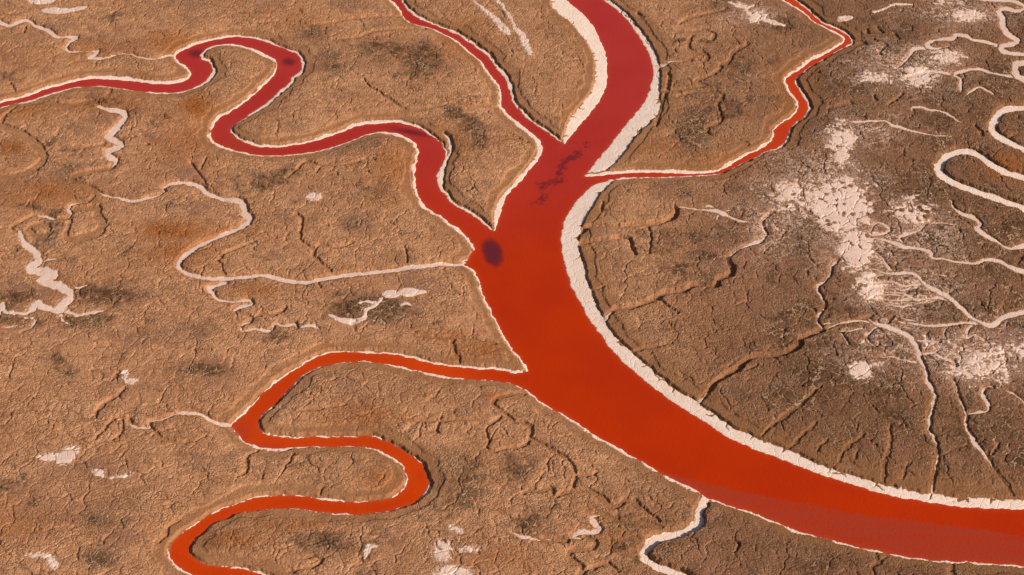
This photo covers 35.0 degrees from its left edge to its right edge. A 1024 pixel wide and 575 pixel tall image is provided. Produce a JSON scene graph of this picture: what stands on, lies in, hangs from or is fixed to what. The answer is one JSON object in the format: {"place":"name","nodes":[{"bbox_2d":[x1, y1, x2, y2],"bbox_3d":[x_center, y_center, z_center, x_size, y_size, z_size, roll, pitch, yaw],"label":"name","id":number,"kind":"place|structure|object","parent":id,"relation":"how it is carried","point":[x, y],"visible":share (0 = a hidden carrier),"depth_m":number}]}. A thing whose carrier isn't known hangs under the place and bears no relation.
{"place":"outdoors","nodes":[
{"label":"outdoors","id":0,"kind":"place"},
{"bbox_2d":[0,37,490,243],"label":"stream","id":1,"kind":"structure","parent":0,"point":[431,156],"depth_m":185.87},
{"bbox_2d":[169,351,523,574],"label":"stream","id":2,"kind":"structure","parent":0,"point":[246,427],"depth_m":144.34},
{"bbox_2d":[391,0,561,152],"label":"stream","id":3,"kind":"structure","parent":0,"point":[547,139],"depth_m":193.91},
{"bbox_2d":[0,0,1023,574],"bbox_3d":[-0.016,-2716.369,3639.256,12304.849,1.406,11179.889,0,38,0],"label":"ground","id":4,"kind":"structure","parent":0,"point":[742,344],"depth_m":162.00},
{"bbox_2d":[27,0,55,3],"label":"salt patch","id":5,"kind":"object","parent":4,"relation":"on","point":[41,1],"visible":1,"depth_m":208.35},
{"bbox_2d":[25,551,58,569],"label":"salt patch","id":6,"kind":"object","parent":4,"relation":"on","point":[52,562],"visible":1,"depth_m":133.12},
{"bbox_2d":[0,230,103,329],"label":"dry creek","id":7,"kind":"structure","parent":4,"relation":"on","point":[47,275],"depth_m":161.64},
{"bbox_2d":[36,445,79,464],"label":"salt patch","id":8,"kind":"object","parent":4,"relation":"on","point":[67,456],"visible":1,"depth_m":142.45},
{"bbox_2d":[41,6,87,13],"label":"salt patch","id":9,"kind":"object","parent":4,"relation":"on","point":[53,10],"visible":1,"depth_m":206.66},
{"bbox_2d":[0,19,175,59],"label":"dry creek","id":10,"kind":"structure","parent":4,"relation":"on","point":[69,42],"depth_m":201.25},
{"bbox_2d":[37,193,162,219],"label":"dry creek","id":11,"kind":"structure","parent":4,"relation":"on","point":[68,208],"depth_m":173.66},
{"bbox_2d":[97,105,127,167],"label":"dry creek","id":12,"kind":"structure","parent":4,"relation":"on","point":[113,131],"depth_m":184.06},
{"bbox_2d":[92,469,133,478],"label":"salt patch","id":13,"kind":"object","parent":4,"relation":"on","point":[101,474],"visible":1,"depth_m":140.65},
{"bbox_2d":[121,369,138,384],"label":"salt patch","id":14,"kind":"object","parent":4,"relation":"on","point":[125,373],"visible":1,"depth_m":150.56},
{"bbox_2d":[129,411,232,428],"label":"dry creek","id":15,"kind":"structure","parent":4,"relation":"on","point":[222,424],"depth_m":146.70},
{"bbox_2d":[1,44,474,262],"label":"salt bank","id":16,"kind":"structure","parent":4,"relation":"on","point":[259,87],"depth_m":185.58},
{"bbox_2d":[0,35,491,229],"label":"salt bank","id":17,"kind":"structure","parent":4,"relation":"on","point":[268,103],"depth_m":191.68},
{"bbox_2d":[206,281,296,332],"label":"dry creek","id":18,"kind":"structure","parent":4,"relation":"on","point":[209,288],"depth_m":159.61},
{"bbox_2d":[167,430,407,574],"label":"salt bank","id":19,"kind":"structure","parent":4,"relation":"on","point":[275,450],"depth_m":139.77},
{"bbox_2d":[162,181,464,284],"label":"dry creek","id":20,"kind":"structure","parent":4,"relation":"on","point":[246,214],"depth_m":165.00},
{"bbox_2d":[305,192,322,200],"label":"salt patch","id":21,"kind":"object","parent":4,"relation":"on","point":[314,196],"visible":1,"depth_m":173.88},
{"bbox_2d":[300,297,411,328],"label":"salt patch","id":22,"kind":"object","parent":4,"relation":"on","point":[351,321],"visible":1,"depth_m":157.69},
{"bbox_2d":[194,360,521,574],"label":"salt bank","id":23,"kind":"structure","parent":4,"relation":"on","point":[428,488],"depth_m":145.65},
{"bbox_2d":[363,544,377,558],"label":"salt patch","id":24,"kind":"object","parent":4,"relation":"on","point":[367,549],"visible":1,"depth_m":133.79},
{"bbox_2d":[232,351,522,422],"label":"salt bank","id":25,"kind":"structure","parent":4,"relation":"on","point":[406,356],"depth_m":152.78},
{"bbox_2d":[382,290,399,297],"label":"salt patch","id":26,"kind":"object","parent":4,"relation":"on","point":[390,294],"visible":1,"depth_m":160.52},
{"bbox_2d":[399,288,426,296],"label":"salt patch","id":27,"kind":"object","parent":4,"relation":"on","point":[409,292],"visible":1,"depth_m":160.78},
{"bbox_2d":[438,134,452,185],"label":"dry creek","id":28,"kind":"structure","parent":4,"relation":"on","point":[441,176],"depth_m":179.96},
{"bbox_2d":[431,540,472,574],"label":"salt patch","id":29,"kind":"object","parent":4,"relation":"on","point":[443,555],"visible":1,"depth_m":132.79},
{"bbox_2d":[449,524,480,552],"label":"salt patch","id":30,"kind":"object","parent":4,"relation":"on","point":[467,548],"visible":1,"depth_m":134.04},
{"bbox_2d":[389,0,542,230],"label":"salt bank","id":31,"kind":"structure","parent":4,"relation":"on","point":[498,209],"depth_m":182.67},
{"bbox_2d":[402,0,560,140],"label":"salt bank","id":32,"kind":"structure","parent":4,"relation":"on","point":[503,73],"depth_m":196.63},
{"bbox_2d":[473,0,510,34],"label":"salt patch","id":33,"kind":"object","parent":4,"relation":"on","point":[503,27],"visible":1,"depth_m":204.25},
{"bbox_2d":[462,265,527,371],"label":"salt bank","id":34,"kind":"structure","parent":4,"relation":"on","point":[501,333],"depth_m":158.51},
{"bbox_2d":[496,0,531,54],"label":"salt patch","id":35,"kind":"object","parent":4,"relation":"on","point":[524,40],"visible":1,"depth_m":201.67},
{"bbox_2d":[512,515,601,540],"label":"dry creek","id":36,"kind":"structure","parent":4,"relation":"on","point":[593,522],"depth_m":135.57},
{"bbox_2d":[551,0,607,143],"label":"salt bank","id":37,"kind":"structure","parent":4,"relation":"on","point":[582,24],"depth_m":198.11},
{"bbox_2d":[587,0,660,172],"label":"salt bank","id":38,"kind":"structure","parent":4,"relation":"on","point":[643,116],"depth_m":187.01},
{"bbox_2d":[656,61,678,67],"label":"dry creek","id":39,"kind":"structure","parent":4,"relation":"on","point":[662,65],"depth_m":196.68},
{"bbox_2d":[639,496,708,574],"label":"dry creek","id":40,"kind":"structure","parent":4,"relation":"on","point":[654,541],"depth_m":135.62},
{"bbox_2d":[600,215,768,323],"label":"dry creek","id":41,"kind":"structure","parent":4,"relation":"on","point":[604,320],"depth_m":167.43},
{"bbox_2d":[585,0,844,176],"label":"salt bank","id":42,"kind":"structure","parent":4,"relation":"on","point":[729,163],"depth_m":181.81},
{"bbox_2d":[677,205,753,222],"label":"dry creek","id":43,"kind":"structure","parent":4,"relation":"on","point":[721,213],"depth_m":171.84},
{"bbox_2d":[616,0,852,179],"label":"salt bank","id":44,"kind":"structure","parent":4,"relation":"on","point":[804,97],"depth_m":188.88},
{"bbox_2d":[728,1,785,26],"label":"salt patch","id":45,"kind":"object","parent":4,"relation":"on","point":[756,16],"visible":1,"depth_m":205.45},
{"bbox_2d":[696,260,837,405],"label":"dry creek","id":46,"kind":"structure","parent":4,"relation":"on","point":[699,401],"depth_m":160.89},
{"bbox_2d":[525,389,1023,567],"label":"salt bank","id":47,"kind":"structure","parent":4,"relation":"on","point":[653,469],"depth_m":138.51},
{"bbox_2d":[560,179,1023,509],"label":"salt bank","id":48,"kind":"structure","parent":4,"relation":"on","point":[571,230],"depth_m":149.96},
{"bbox_2d":[837,15,852,21],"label":"salt patch","id":49,"kind":"object","parent":4,"relation":"on","point":[843,18],"visible":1,"depth_m":205.13},
{"bbox_2d":[751,118,950,305],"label":"salt pan","id":50,"kind":"object","parent":4,"relation":"on","point":[849,196],"visible":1,"depth_m":172.15},
{"bbox_2d":[848,360,884,379],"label":"salt patch","id":51,"kind":"object","parent":4,"relation":"on","point":[860,368],"visible":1,"depth_m":151.70},
{"bbox_2d":[824,319,955,493],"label":"dry creek","id":52,"kind":"structure","parent":4,"relation":"on","point":[910,338],"depth_m":153.79},
{"bbox_2d":[872,3,912,12],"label":"salt patch","id":53,"kind":"object","parent":4,"relation":"on","point":[892,4],"visible":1,"depth_m":207.69},
{"bbox_2d":[852,120,951,136],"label":"dry creek","id":54,"kind":"structure","parent":4,"relation":"on","point":[897,126],"depth_m":185.01},
{"bbox_2d":[854,49,967,87],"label":"salt pan","id":55,"kind":"object","parent":4,"relation":"on","point":[941,57],"visible":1,"depth_m":194.17},
{"bbox_2d":[911,106,961,122],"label":"dry creek","id":56,"kind":"structure","parent":4,"relation":"on","point":[946,113],"depth_m":187.75},
{"bbox_2d":[869,220,1023,273],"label":"dry creek","id":57,"kind":"structure","parent":4,"relation":"on","point":[930,253],"depth_m":166.76},
{"bbox_2d":[870,253,1023,346],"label":"dry creek","id":58,"kind":"structure","parent":4,"relation":"on","point":[996,322],"depth_m":159.62},
{"bbox_2d":[923,0,985,21],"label":"salt patch","id":59,"kind":"object","parent":4,"relation":"on","point":[968,15],"visible":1,"depth_m":205.63},
{"bbox_2d":[895,0,1023,68],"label":"dry creek","id":60,"kind":"structure","parent":4,"relation":"on","point":[1005,31],"depth_m":201.00},
{"bbox_2d":[907,60,1023,94],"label":"dry creek","id":61,"kind":"structure","parent":4,"relation":"on","point":[1016,64],"depth_m":194.52},
{"bbox_2d":[910,332,1023,388],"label":"salt pan","id":62,"kind":"object","parent":4,"relation":"on","point":[995,366],"visible":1,"depth_m":152.46},
{"bbox_2d":[934,148,1023,211],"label":"dry creek","id":63,"kind":"structure","parent":4,"relation":"on","point":[939,165],"depth_m":177.98},
{"bbox_2d":[949,200,1023,249],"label":"dry creek","id":64,"kind":"structure","parent":4,"relation":"on","point":[978,229],"depth_m":169.17},
{"bbox_2d":[953,381,1023,466],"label":"dry creek","id":65,"kind":"structure","parent":4,"relation":"on","point":[972,438],"depth_m":147.21},
{"bbox_2d":[988,106,1023,151],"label":"dry creek","id":66,"kind":"structure","parent":4,"relation":"on","point":[994,122],"depth_m":185.89},
{"bbox_2d":[596,0,850,178],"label":"stream","id":67,"kind":"structure","parent":0,"point":[780,132],"depth_m":186.54},
{"bbox_2d":[464,0,1023,565],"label":"river","id":68,"kind":"structure","parent":0,"point":[580,372],"depth_m":149.79},
{"bbox_2d":[483,242,500,263],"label":"algae patch","id":69,"kind":"object","parent":68,"relation":"on","point":[492,251],"visible":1,"depth_m":167.03}
]}

